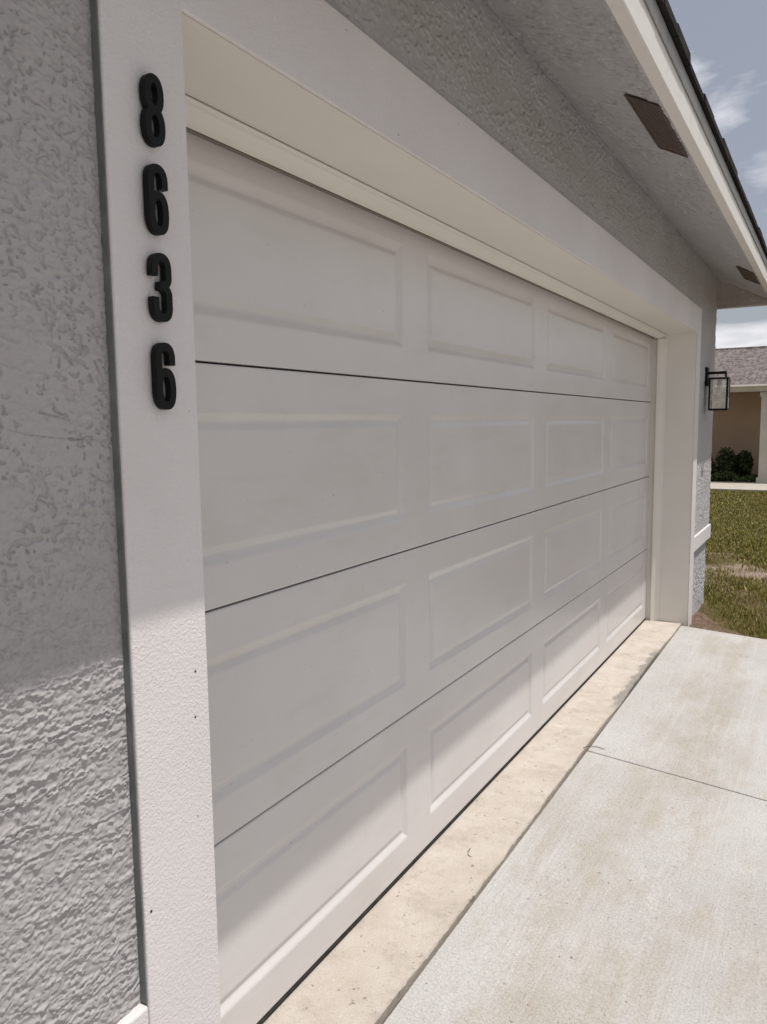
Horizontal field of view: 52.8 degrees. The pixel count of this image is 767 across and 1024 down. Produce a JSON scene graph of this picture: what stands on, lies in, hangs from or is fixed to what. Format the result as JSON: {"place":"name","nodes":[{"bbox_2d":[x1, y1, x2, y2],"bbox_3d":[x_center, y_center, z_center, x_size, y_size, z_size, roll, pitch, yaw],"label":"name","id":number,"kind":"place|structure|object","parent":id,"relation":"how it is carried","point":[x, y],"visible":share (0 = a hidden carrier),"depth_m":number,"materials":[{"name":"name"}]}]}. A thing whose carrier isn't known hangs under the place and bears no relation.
{"place":"outdoors","nodes":[
{"label":"outdoors","id":0,"kind":"place"},
{"bbox_2d":[383,626,766,1023],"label":"driveway","id":1,"kind":"structure","parent":0,"point":[627,884],"depth_m":2.48,"materials":[{"name":"concrete"}]},
{"bbox_2d":[668,0,766,348],"label":"sky","id":2,"kind":"structure","parent":0,"point":[726,40],"materials":[{"name":"blue"}]},
{"bbox_2d":[697,481,766,638],"bbox_3d":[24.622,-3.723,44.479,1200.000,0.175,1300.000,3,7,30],"label":"ground","id":3,"kind":"structure","parent":0,"point":[704,609],"depth_m":6.72,"materials":[{"name":"green plant"}]},
{"bbox_2d":[0,0,766,1023],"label":"garage house","id":4,"kind":"structure","parent":3,"relation":"on","point":[512,138],"depth_m":1.18,"materials":[{"name":"paint"}]},
{"bbox_2d":[139,73,165,147],"bbox_3d":[-0.324,-0.562,1.083,0.011,0.096,0.037,3,7,30],"label":"house number","id":5,"kind":"object","parent":4,"relation":"attached to","point":[153,106],"visible":1,"depth_m":1.08,"materials":[{"name":"black metal"}]},
{"bbox_2d":[142,163,168,235],"bbox_3d":[-0.323,-0.443,1.097,0.011,0.096,0.037,3,7,30],"label":"house number","id":6,"kind":"object","parent":4,"relation":"attached to","point":[152,197],"visible":1,"depth_m":1.09,"materials":[{"name":"black metal"}]},
{"bbox_2d":[146,253,172,322],"bbox_3d":[-0.321,-0.322,1.110,0.011,0.096,0.037,3,7,30],"label":"house number","id":7,"kind":"object","parent":4,"relation":"attached to","point":[163,284],"visible":1,"depth_m":1.11,"materials":[{"name":"black metal"}]},
{"bbox_2d":[151,342,176,409],"bbox_3d":[-0.320,-0.197,1.124,0.011,0.096,0.037,3,7,30],"label":"house number","id":8,"kind":"object","parent":4,"relation":"attached to","point":[160,374],"visible":1,"depth_m":1.12,"materials":[{"name":"black metal"}]},
{"bbox_2d":[186,132,652,1023],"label":"garage door","id":9,"kind":"structure","parent":4,"relation":"attached to","point":[424,480],"depth_m":2.26,"materials":[{"name":"paint"}]},
{"bbox_2d":[186,132,652,401],"bbox_3d":[0.678,-0.777,3.434,0.030,0.481,4.932,3,7,30],"label":"door section","id":10,"kind":"structure","parent":9,"relation":"in","point":[288,273],"depth_m":2.15,"materials":[{"name":"paint"}]},
{"bbox_2d":[195,363,650,610],"bbox_3d":[0.684,-0.272,3.492,0.030,0.529,4.932,3,7,30],"label":"door section","id":11,"kind":"structure","parent":9,"relation":"in","point":[304,476],"depth_m":2.22,"materials":[{"name":"paint"}]},
{"bbox_2d":[205,477,648,844],"bbox_3d":[0.691,0.258,3.552,0.030,0.529,4.932,3,7,30],"label":"door section","id":12,"kind":"structure","parent":9,"relation":"in","point":[301,675],"depth_m":2.30,"materials":[{"name":"paint"}]},
{"bbox_2d":[214,549,646,1023],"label":"door section","id":13,"kind":"structure","parent":9,"relation":"in","point":[291,880],"depth_m":2.38,"materials":[{"name":"paint"}]},
{"bbox_2d":[624,94,687,157],"bbox_3d":[0.904,-1.259,2.537,0.115,0.004,0.530,33,21,23],"label":"soffit vent","id":14,"kind":"object","parent":4,"relation":"attached to","point":[655,122],"visible":1,"depth_m":2.50,"materials":[{"name":"brown metal"}]},
{"bbox_2d":[704,367,730,410],"bbox_3d":[2.521,-0.932,5.841,0.170,0.325,0.136,3,7,30],"label":"wall lantern","id":15,"kind":"object","parent":4,"relation":"attached to","point":[709,383],"depth_m":5.82,"materials":[{"name":"black metal"}]},
{"bbox_2d":[736,266,759,284],"bbox_3d":[2.434,-1.574,5.151,0.115,0.004,0.500,33,21,23],"label":"soffit vent","id":16,"kind":"object","parent":4,"relation":"attached to","point":[748,275],"visible":1,"depth_m":5.13,"materials":[{"name":"brown metal"}]},
{"bbox_2d":[263,620,680,1023],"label":"apron","id":17,"kind":"object","parent":3,"relation":"on","point":[370,967],"visible":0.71,"depth_m":2.55,"materials":[{"name":"concrete"}]},
{"bbox_2d":[711,454,716,473],"bbox_3d":[7.976,-1.213,19.386,0.765,0.916,0.718,3,7,30],"label":"shrub","id":18,"kind":"object","parent":3,"relation":"on","point":[713,468],"visible":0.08,"depth_m":19.09,"materials":[{"name":"green plant"}]},
{"bbox_2d":[689,612,766,639],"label":"soil","id":19,"kind":"structure","parent":3,"relation":"on","point":[699,622],"depth_m":5.70,"materials":[{"name":"brown soil"}]},
{"bbox_2d":[710,470,757,481],"bbox_3d":[8.909,-0.848,18.607,11.087,0.403,0.796,3,7,30],"label":"ground cover","id":20,"kind":"object","parent":3,"relation":"on","point":[731,476],"visible":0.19,"depth_m":18.65,"materials":[{"name":"green plant"}]},
{"bbox_2d":[715,447,753,476],"bbox_3d":[8.629,-1.173,19.047,0.940,0.895,0.739,0,7,10],"label":"shrub","id":21,"kind":"object","parent":3,"relation":"on","point":[741,463],"visible":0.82,"depth_m":18.85,"materials":[{"name":"green plant"}]},
{"bbox_2d":[712,346,766,482],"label":"neighbour house","id":22,"kind":"structure","parent":3,"relation":"on","point":[739,425],"depth_m":19.48,"materials":[{"name":"beige paint"}]},
{"bbox_2d":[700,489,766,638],"bbox_3d":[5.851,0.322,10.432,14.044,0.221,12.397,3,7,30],"label":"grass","id":23,"kind":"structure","parent":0,"point":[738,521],"depth_m":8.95,"materials":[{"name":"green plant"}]},
{"bbox_2d":[710,481,766,491],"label":"path","id":24,"kind":"structure","parent":0,"point":[740,486],"depth_m":17.18,"materials":[{"name":"concrete"}]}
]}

